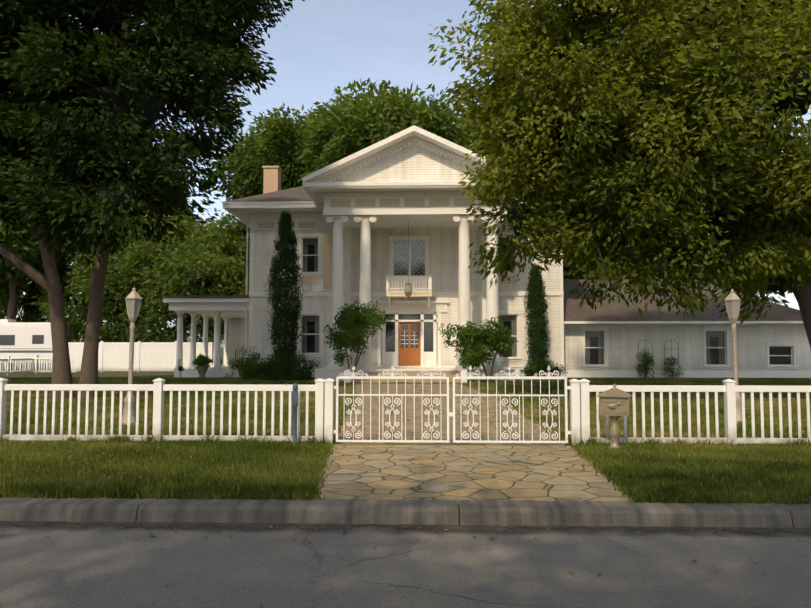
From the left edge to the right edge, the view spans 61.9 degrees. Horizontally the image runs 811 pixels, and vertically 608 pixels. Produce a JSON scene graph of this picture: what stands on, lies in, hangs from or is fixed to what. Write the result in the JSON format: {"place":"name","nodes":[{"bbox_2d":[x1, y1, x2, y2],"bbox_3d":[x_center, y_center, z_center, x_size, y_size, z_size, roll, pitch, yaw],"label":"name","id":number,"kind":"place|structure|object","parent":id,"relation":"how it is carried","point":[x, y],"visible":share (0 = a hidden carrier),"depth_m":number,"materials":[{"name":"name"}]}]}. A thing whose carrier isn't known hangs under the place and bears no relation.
{"place":"outdoors","nodes":[
{"label":"outdoors","id":0,"kind":"place"},
{"bbox_2d":[0,348,806,497],"bbox_3d":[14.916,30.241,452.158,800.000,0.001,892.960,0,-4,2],"label":"lawn","id":1,"kind":"structure","parent":0,"point":[143,374],"depth_m":38.06,"materials":[{"name":"green plant"}]},
{"bbox_2d":[0,277,8,318],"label":"tree","id":2,"kind":"object","parent":1,"relation":"on","point":[2,310],"visible":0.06,"depth_m":51.31,"materials":[{"name":"green plant"}]},
{"bbox_2d":[0,319,74,369],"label":"camper trailer","id":3,"kind":"object","parent":1,"relation":"on","point":[25,339],"visible":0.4,"depth_m":45.72,"materials":[{"name":"white"}]},
{"bbox_2d":[0,341,212,375],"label":"fences","id":4,"kind":"object","parent":1,"relation":"on","point":[148,356],"visible":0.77,"depth_m":41.29,"materials":[{"name":"white plastic"}]},
{"bbox_2d":[122,287,141,425],"bbox_3d":[-5.450,1.026,13.444,0.374,2.760,0.340,0,-4,2],"label":"lamp","id":5,"kind":"object","parent":1,"relation":"on","point":[133,298],"visible":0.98,"depth_m":13.40,"materials":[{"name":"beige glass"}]},
{"bbox_2d":[0,0,304,398],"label":"tree","id":6,"kind":"object","parent":1,"relation":"on","point":[50,50],"depth_m":18.96,"materials":[{"name":"green plant"}]},
{"bbox_2d":[113,178,199,241],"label":"tree","id":7,"kind":"object","parent":1,"relation":"on","point":[181,214],"visible":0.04,"depth_m":65.22,"materials":[{"name":"green plant"}]},
{"bbox_2d":[178,359,182,370],"bbox_3d":[-10.871,3.137,32.625,0.200,0.975,0.806,0,-4,2],"label":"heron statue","id":8,"kind":"object","parent":1,"relation":"on","point":[180,368],"visible":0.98,"depth_m":32.49,"materials":[{"name":"black"}]},
{"bbox_2d":[196,366,208,377],"bbox_3d":[-10.134,3.393,33.704,0.640,0.600,0.624,0,-4,2],"label":"planter urn","id":9,"kind":"object","parent":1,"relation":"on","point":[202,370],"visible":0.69,"depth_m":33.53,"materials":[{"name":"grey stone"}]},
{"bbox_2d":[192,354,212,372],"bbox_3d":[-10.170,2.923,33.745,1.089,1.010,1.066,-3,-5,40],"label":"planter plant","id":10,"kind":"object","parent":9,"relation":"in","point":[202,360],"visible":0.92,"depth_m":33.56,"materials":[{"name":"green plant"}]},
{"bbox_2d":[162,295,248,377],"bbox_3d":[-9.972,1.921,38.605,4.400,4.160,9.200,0,-4,2],"label":"side porch","id":11,"kind":"object","parent":1,"relation":"on","point":[229,310],"visible":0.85,"depth_m":34.64,"materials":[{"name":"white wood"}]},
{"bbox_2d":[194,259,249,337],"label":"tree","id":12,"kind":"object","parent":1,"relation":"on","point":[242,281],"visible":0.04,"depth_m":46.30,"materials":[{"name":"green plant"}]},
{"bbox_2d":[224,345,263,378],"bbox_3d":[-7.459,2.845,31.897,2.330,1.944,1.943,0,-4,2],"label":"bush","id":13,"kind":"object","parent":1,"relation":"on","point":[246,367],"depth_m":31.66,"materials":[{"name":"green plant"}]},
{"bbox_2d":[323,299,391,372],"bbox_3d":[-2.085,1.614,29.362,3.093,3.700,2.978,0,-4,2],"label":"entry tree","id":14,"kind":"object","parent":1,"relation":"on","point":[351,323],"depth_m":29.13,"materials":[{"name":"green plant"}]},
{"bbox_2d":[222,125,565,383],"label":"house","id":15,"kind":"structure","parent":1,"relation":"on","point":[389,229],"depth_m":33.80,"materials":[{"name":"white wood"}]},
{"bbox_2d":[0,438,810,503],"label":"grass strip","id":16,"kind":"object","parent":1,"relation":"on","point":[664,473],"depth_m":8.37,"materials":[{"name":"green plant"}]},
{"bbox_2d":[291,383,297,443],"bbox_3d":[-1.730,1.731,10.581,0.100,0.990,0.108,0,-4,2],"label":"dark post","id":17,"kind":"object","parent":16,"relation":"on","point":[294,396],"visible":0.79,"depth_m":10.55,"materials":[{"name":"metal"}]},
{"bbox_2d":[0,430,810,498],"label":"grass tufts","id":18,"kind":"object","parent":16,"relation":"on","point":[32,485],"visible":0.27,"depth_m":7.10,"materials":[{"name":"green plant"}]},
{"bbox_2d":[597,383,631,447],"bbox_3d":[3.178,1.705,10.252,0.490,1.000,0.290,-1,-4,20],"label":"mailbox","id":19,"kind":"object","parent":16,"relation":"on","point":[614,403],"visible":0.9,"depth_m":10.17,"materials":[{"name":"beige metal"}]},
{"bbox_2d":[0,378,810,444],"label":"picket fence","id":20,"kind":"object","parent":1,"relation":"on","point":[580,390],"visible":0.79,"depth_m":10.74,"materials":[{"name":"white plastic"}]},
{"bbox_2d":[333,365,570,442],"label":"iron gate","id":21,"kind":"structure","parent":20,"relation":"attached to","point":[440,377],"depth_m":10.68,"materials":[{"name":"white metal"}]},
{"bbox_2d":[438,317,517,381],"bbox_3d":[3.134,1.998,29.107,3.514,2.900,2.809,0,-4,2],"label":"entry tree","id":22,"kind":"object","parent":1,"relation":"on","point":[474,353],"depth_m":28.50,"materials":[{"name":"green plant"}]},
{"bbox_2d":[449,94,552,185],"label":"tree","id":23,"kind":"object","parent":1,"relation":"on","point":[479,136],"depth_m":48.60,"materials":[{"name":"green plant"}]},
{"bbox_2d":[523,263,550,371],"bbox_3d":[6.271,0.818,32.344,1.350,5.754,1.398,0,-4,2],"label":"cypress","id":24,"kind":"object","parent":1,"relation":"on","point":[536,293],"depth_m":32.12,"materials":[{"name":"green plant"}]},
{"bbox_2d":[635,351,655,377],"bbox_3d":[12.045,3.001,33.997,1.068,1.508,0.841,0,-4,2],"label":"vine","id":25,"kind":"object","parent":1,"relation":"on","point":[646,356],"depth_m":33.91,"materials":[{"name":"green plant"}]},
{"bbox_2d":[628,173,694,278],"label":"tree","id":26,"kind":"object","parent":1,"relation":"on","point":[661,258],"visible":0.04,"depth_m":52.06,"materials":[{"name":"green plant"}]},
{"bbox_2d":[563,279,810,377],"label":"house wing","id":27,"kind":"structure","parent":1,"relation":"on","point":[612,339],"depth_m":34.40,"materials":[{"name":"white wood"}]},
{"bbox_2d":[724,289,745,422],"bbox_3d":[6.740,1.050,13.833,0.365,2.760,0.340,0,-4,2],"label":"lamp","id":28,"kind":"object","parent":1,"relation":"on","point":[732,300],"visible":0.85,"depth_m":13.79,"materials":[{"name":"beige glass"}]},
{"bbox_2d":[771,142,810,293],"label":"tree","id":29,"kind":"object","parent":1,"relation":"on","point":[787,290],"depth_m":51.06,"materials":[{"name":"green plant"}]},
{"bbox_2d":[0,524,810,607],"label":"road","id":30,"kind":"structure","parent":0,"point":[96,567],"depth_m":5.15,"materials":[{"name":"grey asphalt"}]},
{"bbox_2d":[0,444,805,607],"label":"fallen leaves","id":31,"kind":"object","parent":30,"relation":"on","point":[374,548],"visible":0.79,"depth_m":6.17,"materials":[{"name":"brown plant"}]},
{"bbox_2d":[0,376,810,397],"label":"lawn grass","id":32,"kind":"structure","parent":0,"point":[481,385],"depth_m":27.75,"materials":[{"name":"green plant"}]},
{"bbox_2d":[0,521,810,536],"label":"gutter dirt","id":33,"kind":"structure","parent":0,"point":[456,528],"depth_m":6.33,"materials":[{"name":"brown"}]},
{"bbox_2d":[4,0,810,347],"label":"sky","id":34,"kind":"structure","parent":0,"point":[324,45],"materials":[{"name":"blue"}]},
{"bbox_2d":[5,394,810,440],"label":"lawn grass","id":35,"kind":"structure","parent":0,"point":[533,414],"depth_m":14.81,"materials":[{"name":"green plant"}]},
{"bbox_2d":[314,384,631,503],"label":"stone path","id":36,"kind":"structure","parent":0,"point":[539,472],"depth_m":9.30,"materials":[{"name":"beige stone"}]},
{"bbox_2d":[428,0,810,347],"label":"tree","id":37,"kind":"object","parent":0,"point":[754,41],"depth_m":17.14,"materials":[{"name":"green plant"}]},
{"label":"ground surface","id":38,"kind":"structure","parent":0,"visible":0},
{"bbox_2d":[0,258,108,366],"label":"tree","id":39,"kind":"object","parent":38,"relation":"on","point":[21,296],"depth_m":51.13,"materials":[{"name":"green plant"}]},
{"bbox_2d":[0,164,122,368],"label":"tree","id":40,"kind":"object","parent":38,"relation":"on","point":[16,243],"depth_m":47.39,"materials":[{"name":"green plant"}]},
{"bbox_2d":[30,238,152,341],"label":"tree","id":41,"kind":"object","parent":38,"relation":"on","point":[72,312],"depth_m":48.08,"materials":[{"name":"green plant"}]},
{"bbox_2d":[64,236,199,341],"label":"tree","id":42,"kind":"object","parent":38,"relation":"on","point":[137,257],"depth_m":46.07,"materials":[{"name":"green plant"}]},
{"bbox_2d":[69,214,197,339],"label":"tree","id":43,"kind":"object","parent":38,"relation":"on","point":[176,237],"depth_m":52.50,"materials":[{"name":"green plant"}]},
{"bbox_2d":[119,243,239,351],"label":"tree","id":44,"kind":"object","parent":38,"relation":"on","point":[158,280],"depth_m":44.46,"materials":[{"name":"green plant"}]},
{"bbox_2d":[184,214,249,294],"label":"tree","id":45,"kind":"object","parent":38,"relation":"on","point":[199,231],"depth_m":60.23,"materials":[{"name":"green plant"}]},
{"bbox_2d":[185,201,249,324],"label":"tree","id":46,"kind":"object","parent":38,"relation":"on","point":[228,242],"depth_m":48.60,"materials":[{"name":"green plant"}]},
{"bbox_2d":[204,103,332,200],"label":"tree","id":47,"kind":"object","parent":38,"relation":"on","point":[264,147],"depth_m":55.66,"materials":[{"name":"green plant"}]},
{"bbox_2d":[237,349,320,380],"bbox_3d":[-5.706,2.905,30.820,3.826,1.716,2.384,0,-4,2],"label":"bush","id":48,"kind":"object","parent":38,"relation":"on","point":[272,368],"depth_m":30.45,"materials":[{"name":"green plant"}]},
{"bbox_2d":[263,209,303,374],"bbox_3d":[-5.672,-0.388,31.774,1.961,8.236,1.889,0,-4,2],"label":"cypress","id":49,"kind":"object","parent":38,"relation":"on","point":[286,240],"depth_m":31.52,"materials":[{"name":"green plant"}]},
{"bbox_2d":[293,78,483,183],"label":"tree","id":50,"kind":"object","parent":38,"relation":"on","point":[341,130],"depth_m":45.74,"materials":[{"name":"green plant"}]},
{"bbox_2d":[0,497,810,527],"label":"kerb","id":51,"kind":"structure","parent":38,"relation":"on","point":[493,512],"depth_m":6.51,"materials":[{"name":"concrete"}]},
{"bbox_2d":[519,359,567,379],"bbox_3d":[6.397,3.155,31.598,2.353,1.206,1.910,0,-4,2],"label":"bush","id":52,"kind":"object","parent":38,"relation":"on","point":[534,369],"depth_m":31.39,"materials":[{"name":"green plant"}]},
{"bbox_2d":[563,126,665,278],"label":"tree","id":53,"kind":"object","parent":38,"relation":"on","point":[569,273],"depth_m":50.63,"materials":[{"name":"green plant"}]},
{"bbox_2d":[662,356,684,377],"bbox_3d":[13.394,3.223,33.949,1.184,1.271,0.896,0,-4,2],"label":"vine","id":54,"kind":"object","parent":38,"relation":"on","point":[670,364],"depth_m":33.87,"materials":[{"name":"green plant"}]},
{"bbox_2d":[679,182,810,306],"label":"tree","id":55,"kind":"object","parent":38,"relation":"on","point":[784,301],"depth_m":43.79,"materials":[{"name":"green plant"}]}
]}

